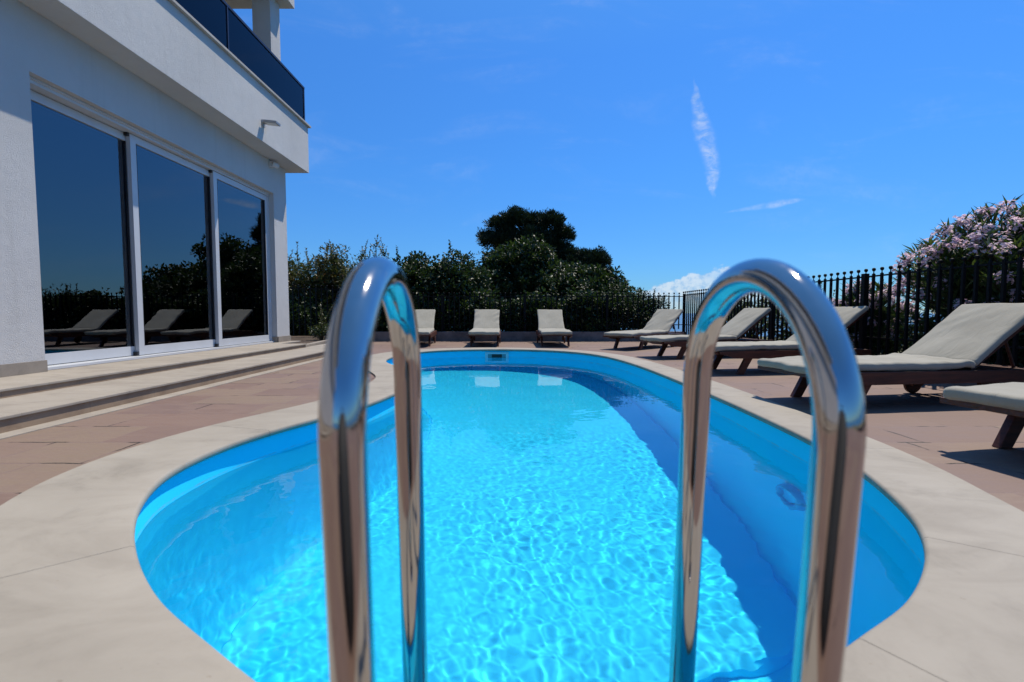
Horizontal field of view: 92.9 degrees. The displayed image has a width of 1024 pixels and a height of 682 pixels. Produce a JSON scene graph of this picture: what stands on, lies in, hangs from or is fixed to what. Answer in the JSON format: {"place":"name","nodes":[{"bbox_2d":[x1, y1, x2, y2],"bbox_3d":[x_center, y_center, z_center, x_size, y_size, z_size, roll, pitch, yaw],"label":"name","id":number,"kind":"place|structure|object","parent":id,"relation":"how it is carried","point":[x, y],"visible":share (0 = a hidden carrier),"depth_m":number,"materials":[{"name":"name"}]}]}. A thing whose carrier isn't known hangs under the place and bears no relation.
{"place":"outdoors","nodes":[
{"label":"outdoors","id":0,"kind":"place"},
{"bbox_2d":[0,0,310,376],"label":"house","id":1,"kind":"structure","parent":0,"point":[143,199],"depth_m":5.58,"materials":[{"name":"white paint"}]},
{"bbox_2d":[30,90,135,364],"bbox_3d":[-4.423,-1.064,5.019,0.046,2.532,1.345,0,3,0],"label":"sliding door","id":2,"kind":"structure","parent":1,"relation":"in","point":[81,174],"depth_m":5.01,"materials":[{"name":"glass"}]},
{"bbox_2d":[123,132,215,355],"bbox_3d":[-4.373,-1.147,6.363,0.050,2.551,1.573,0,3,0],"label":"sliding door","id":3,"kind":"structure","parent":1,"relation":"in","point":[170,194],"depth_m":6.22,"materials":[{"name":"glass"}]},
{"bbox_2d":[208,170,270,346],"bbox_3d":[-4.321,-1.231,7.818,0.051,2.551,1.568,0,3,0],"label":"sliding door","id":4,"kind":"structure","parent":1,"relation":"in","point":[238,212],"depth_m":7.72,"materials":[{"name":"glass"}]},
{"bbox_2d":[262,119,280,127],"bbox_3d":[-3.739,-3.371,7.538,0.240,0.100,0.150,0,3,0],"label":"wall floodlight","id":5,"kind":"object","parent":1,"relation":"attached to","point":[271,122],"depth_m":7.50,"materials":[{"name":"grey metal"}]},
{"bbox_2d":[269,161,278,168],"bbox_3d":[-4.128,-3.060,8.457,0.142,0.107,0.139,0,3,0],"label":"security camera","id":6,"kind":"object","parent":1,"relation":"attached to","point":[272,164],"visible":1,"depth_m":8.41,"materials":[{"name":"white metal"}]},
{"bbox_2d":[290,336,324,343],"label":"garden soil","id":7,"kind":"structure","parent":0,"point":[306,339],"depth_m":10.60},
{"bbox_2d":[288,284,340,334],"bbox_3d":[-4.660,-0.710,11.678,1.636,1.268,0.060,-2,4,-30],"label":"iron fence","id":8,"kind":"object","parent":7,"relation":"on","point":[304,288],"visible":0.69,"depth_m":11.57,"materials":[{"name":"black metal"}]},
{"bbox_2d":[307,302,334,339],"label":"bush","id":9,"kind":"object","parent":7,"relation":"on","point":[321,333],"visible":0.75,"depth_m":10.29,"materials":[{"name":"green plant"}]},
{"bbox_2d":[54,336,900,369],"bbox_3d":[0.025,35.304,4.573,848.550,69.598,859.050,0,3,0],"label":"ground","id":10,"kind":"structure","parent":0,"point":[192,352],"depth_m":8.21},
{"bbox_2d":[288,242,312,335],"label":"bush","id":11,"kind":"object","parent":10,"relation":"on","point":[295,267],"visible":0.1,"depth_m":13.45,"materials":[{"name":"green plant"}]},
{"bbox_2d":[289,292,330,335],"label":"shrub","id":12,"kind":"object","parent":10,"relation":"on","point":[302,320],"visible":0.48,"depth_m":12.65,"materials":[{"name":"green plant"}]},
{"bbox_2d":[290,240,356,315],"bbox_3d":[-5.229,-1.438,13.916,2.372,2.860,2.092,0,3,0],"label":"bush","id":13,"kind":"object","parent":10,"relation":"on","point":[333,271],"visible":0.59,"depth_m":13.38,"materials":[{"name":"green plant"}]},
{"bbox_2d":[351,235,390,266],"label":"bush","id":14,"kind":"object","parent":10,"relation":"on","point":[361,256],"visible":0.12,"depth_m":13.83,"materials":[{"name":"green plant"}]},
{"bbox_2d":[375,304,388,331],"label":"shrub","id":15,"kind":"object","parent":10,"relation":"on","point":[384,324],"visible":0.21,"depth_m":12.11,"materials":[{"name":"green plant"}]},
{"bbox_2d":[392,245,447,302],"bbox_3d":[-2.740,-1.287,13.248,2.236,2.632,1.927,0,3,0],"label":"bush","id":16,"kind":"object","parent":10,"relation":"on","point":[417,276],"visible":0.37,"depth_m":12.86,"materials":[{"name":"green plant"}]},
{"bbox_2d":[411,291,465,330],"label":"shrub","id":17,"kind":"object","parent":10,"relation":"on","point":[436,319],"visible":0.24,"depth_m":12.24,"materials":[{"name":"green plant"}]},
{"bbox_2d":[425,240,500,309],"bbox_3d":[-1.542,-1.337,13.250,2.449,2.732,2.015,0,3,0],"label":"bush","id":18,"kind":"object","parent":10,"relation":"on","point":[466,279],"visible":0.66,"depth_m":12.83,"materials":[{"name":"green plant"}]},
{"bbox_2d":[445,289,517,330],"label":"shrub","id":19,"kind":"object","parent":10,"relation":"on","point":[477,305],"visible":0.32,"depth_m":12.28,"materials":[{"name":"green plant"}]},
{"bbox_2d":[474,232,576,307],"bbox_3d":[0.227,-1.666,16.058,3.908,3.784,2.791,0,3,0],"label":"bush","id":20,"kind":"object","parent":10,"relation":"on","point":[530,268],"visible":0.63,"depth_m":15.50,"materials":[{"name":"green plant"}]},
{"bbox_2d":[373,331,685,340],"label":"wall","id":21,"kind":"structure","parent":10,"relation":"on","point":[505,336],"depth_m":12.02,"materials":[{"name":"grey stone"}]},
{"bbox_2d":[377,293,682,331],"bbox_3d":[0.185,-0.710,12.099,8.110,0.988,0.060,0,3,0],"label":"iron fence","id":22,"kind":"object","parent":21,"relation":"on","point":[607,296],"visible":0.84,"depth_m":12.08,"materials":[{"name":"black metal"}]},
{"bbox_2d":[475,203,586,262],"bbox_3d":[1.098,-0.998,21.493,5.464,9.873,2.586,0,3,0],"label":"pine tree","id":23,"kind":"object","parent":10,"relation":"on","point":[554,228],"visible":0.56,"depth_m":20.83,"materials":[{"name":"green plant"}]},
{"bbox_2d":[499,286,563,331],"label":"shrub","id":24,"kind":"object","parent":10,"relation":"on","point":[527,318],"visible":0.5,"depth_m":12.21,"materials":[{"name":"green plant"}]},
{"bbox_2d":[553,260,609,308],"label":"bush","id":25,"kind":"object","parent":10,"relation":"on","point":[586,277],"visible":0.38,"depth_m":15.94,"materials":[{"name":"green plant"}]},
{"bbox_2d":[548,287,619,331],"bbox_3d":[1.764,-0.657,12.478,1.923,1.462,1.188,0,3,0],"label":"shrub","id":26,"kind":"object","parent":10,"relation":"on","point":[588,327],"visible":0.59,"depth_m":12.20,"materials":[{"name":"green plant"}]},
{"bbox_2d":[552,245,617,280],"bbox_3d":[3.021,-0.081,21.094,3.210,8.090,2.375,-1,4,-20],"label":"pine tree","id":27,"kind":"object","parent":10,"relation":"on","point":[603,258],"visible":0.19,"depth_m":20.45,"materials":[{"name":"green plant"}]},
{"bbox_2d":[594,265,642,329],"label":"bush","id":28,"kind":"object","parent":10,"relation":"on","point":[620,279],"visible":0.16,"depth_m":16.37,"materials":[{"name":"green plant"}]},
{"bbox_2d":[579,283,669,331],"bbox_3d":[2.817,-0.727,12.616,2.557,1.591,1.582,0,3,0],"label":"bush","id":29,"kind":"object","parent":10,"relation":"on","point":[630,310],"visible":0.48,"depth_m":12.36,"materials":[{"name":"green plant"}]},
{"bbox_2d":[621,288,675,329],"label":"bush","id":30,"kind":"object","parent":10,"relation":"on","point":[660,304],"visible":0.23,"depth_m":12.62,"materials":[{"name":"green plant"}]},
{"bbox_2d":[726,293,783,338],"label":"shrub","id":31,"kind":"object","parent":10,"relation":"on","point":[749,307],"visible":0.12,"depth_m":10.20,"materials":[{"name":"green plant"}]},
{"bbox_2d":[755,282,835,340],"bbox_3d":[5.232,-0.378,8.599,1.569,1.415,1.840,-3,4,-42],"label":"shrub","id":32,"kind":"object","parent":10,"relation":"on","point":[783,323],"visible":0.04,"depth_m":8.81,"materials":[{"name":"green plant"}]},
{"bbox_2d":[832,277,920,355],"bbox_3d":[4.979,-0.268,6.890,1.066,1.314,1.661,0,3,0],"label":"oleander","id":33,"kind":"object","parent":10,"relation":"on","point":[884,305],"visible":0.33,"depth_m":6.54,"materials":[{"name":"green plant"}]},
{"bbox_2d":[883,316,1023,366],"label":"shrub","id":34,"kind":"object","parent":10,"relation":"on","point":[921,335],"visible":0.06,"depth_m":5.71,"materials":[{"name":"green plant"}]},
{"bbox_2d":[890,194,1023,366],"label":"oleander","id":35,"kind":"object","parent":10,"relation":"on","point":[983,239],"visible":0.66,"depth_m":4.99,"materials":[{"name":"pink plant"}]},
{"bbox_2d":[947,382,1023,385],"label":"wall","id":36,"kind":"structure","parent":10,"relation":"on","point":[967,384],"depth_m":4.62,"materials":[{"name":"grey stone"}]},
{"bbox_2d":[0,341,1023,511],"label":"paving","id":37,"kind":"structure","parent":0,"point":[923,423],"depth_m":3.16,"materials":[{"name":"stone"}]},
{"bbox_2d":[0,358,322,439],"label":"edge strip","id":38,"kind":"object","parent":37,"relation":"on","point":[9,434],"depth_m":3.60,"materials":[{"name":"stone"}]},
{"bbox_2d":[0,341,324,433],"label":"entrance steps","id":39,"kind":"structure","parent":37,"relation":"on","point":[29,400],"depth_m":4.22,"materials":[{"name":"stone"}]},
{"bbox_2d":[305,340,325,346],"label":"garden kerb","id":40,"kind":"structure","parent":37,"relation":"on","point":[316,343],"depth_m":9.07,"materials":[{"name":"stone"}]},
{"bbox_2d":[415,309,436,345],"bbox_3d":[-2.064,-0.312,10.719,0.676,0.781,1.972,0,3,-5],"label":"sun lounger","id":41,"kind":"object","parent":37,"relation":"on","point":[425,320],"visible":0.52,"depth_m":11.23,"materials":[{"name":"beige fabric"}]},
{"bbox_2d":[467,309,500,346],"bbox_3d":[-0.593,-0.313,10.723,0.676,0.782,1.972,0,3,-1],"label":"sun lounger","id":42,"kind":"object","parent":37,"relation":"on","point":[486,322],"visible":1,"depth_m":11.18,"materials":[{"name":"beige fabric"}]},
{"bbox_2d":[0,347,1023,681],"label":"swimming pool","id":43,"kind":"structure","parent":37,"relation":"in","point":[80,601],"depth_m":1.38,"materials":[{"name":"stone"}]},
{"bbox_2d":[135,357,922,681],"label":"water","id":44,"kind":"structure","parent":43,"relation":"in","point":[551,487],"depth_m":1.75,"materials":[{"name":"blue liquid"}]},
{"bbox_2d":[318,257,866,681],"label":"pool ladder","id":45,"kind":"object","parent":43,"relation":"attached to","point":[799,299],"visible":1,"depth_m":0.51,"materials":[{"name":"metal"}]},
{"bbox_2d":[536,309,572,346],"bbox_3d":[0.888,-0.311,10.724,0.676,0.778,1.972,0,3,0],"label":"sun lounger","id":46,"kind":"object","parent":37,"relation":"on","point":[550,323],"visible":1,"depth_m":11.16,"materials":[{"name":"beige fabric"}]},
{"bbox_2d":[603,309,684,349],"bbox_3d":[2.677,-0.258,9.785,1.972,0.779,0.676,-3,5,-43],"label":"sun lounger","id":47,"kind":"object","parent":37,"relation":"on","point":[661,321],"visible":0.98,"depth_m":9.96,"materials":[{"name":"beige fabric"}]},
{"bbox_2d":[640,308,772,358],"bbox_3d":[3.075,-0.141,7.757,1.972,0.780,0.676,-1,3,-13],"label":"sun lounger","id":48,"kind":"object","parent":37,"relation":"on","point":[738,326],"visible":0.75,"depth_m":7.64,"materials":[{"name":"beige fabric"}]},
{"bbox_2d":[686,306,871,374],"bbox_3d":[3.165,-0.030,5.854,1.972,0.779,0.676,0,3,-8],"label":"sun lounger","id":49,"kind":"object","parent":37,"relation":"on","point":[747,352],"visible":0.49,"depth_m":5.53,"materials":[{"name":"beige fabric"}]},
{"bbox_2d":[682,250,1023,366],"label":"iron fence","id":50,"kind":"object","parent":37,"relation":"on","point":[692,299],"visible":0.49,"depth_m":5.45,"materials":[{"name":"black metal"}]},
{"bbox_2d":[757,303,1023,396],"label":"sun lounger","id":51,"kind":"object","parent":37,"relation":"on","point":[962,343],"visible":0.79,"depth_m":3.71,"materials":[{"name":"beige fabric"}]},
{"bbox_2d":[940,382,1023,447],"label":"sun lounger","id":52,"kind":"object","parent":37,"relation":"on","point":[1007,399],"visible":1,"depth_m":2.38,"materials":[{"name":"beige fabric"}]},
{"bbox_2d":[233,0,1023,312],"label":"sky","id":53,"kind":"structure","parent":0,"point":[689,141],"materials":[{"name":"blue"}]},
{"bbox_2d":[627,313,943,337],"bbox_3d":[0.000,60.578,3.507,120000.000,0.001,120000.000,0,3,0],"label":"sea","id":54,"kind":"structure","parent":0,"point":[680,326],"depth_m":2535.63,"materials":[{"name":"blue liquid"}]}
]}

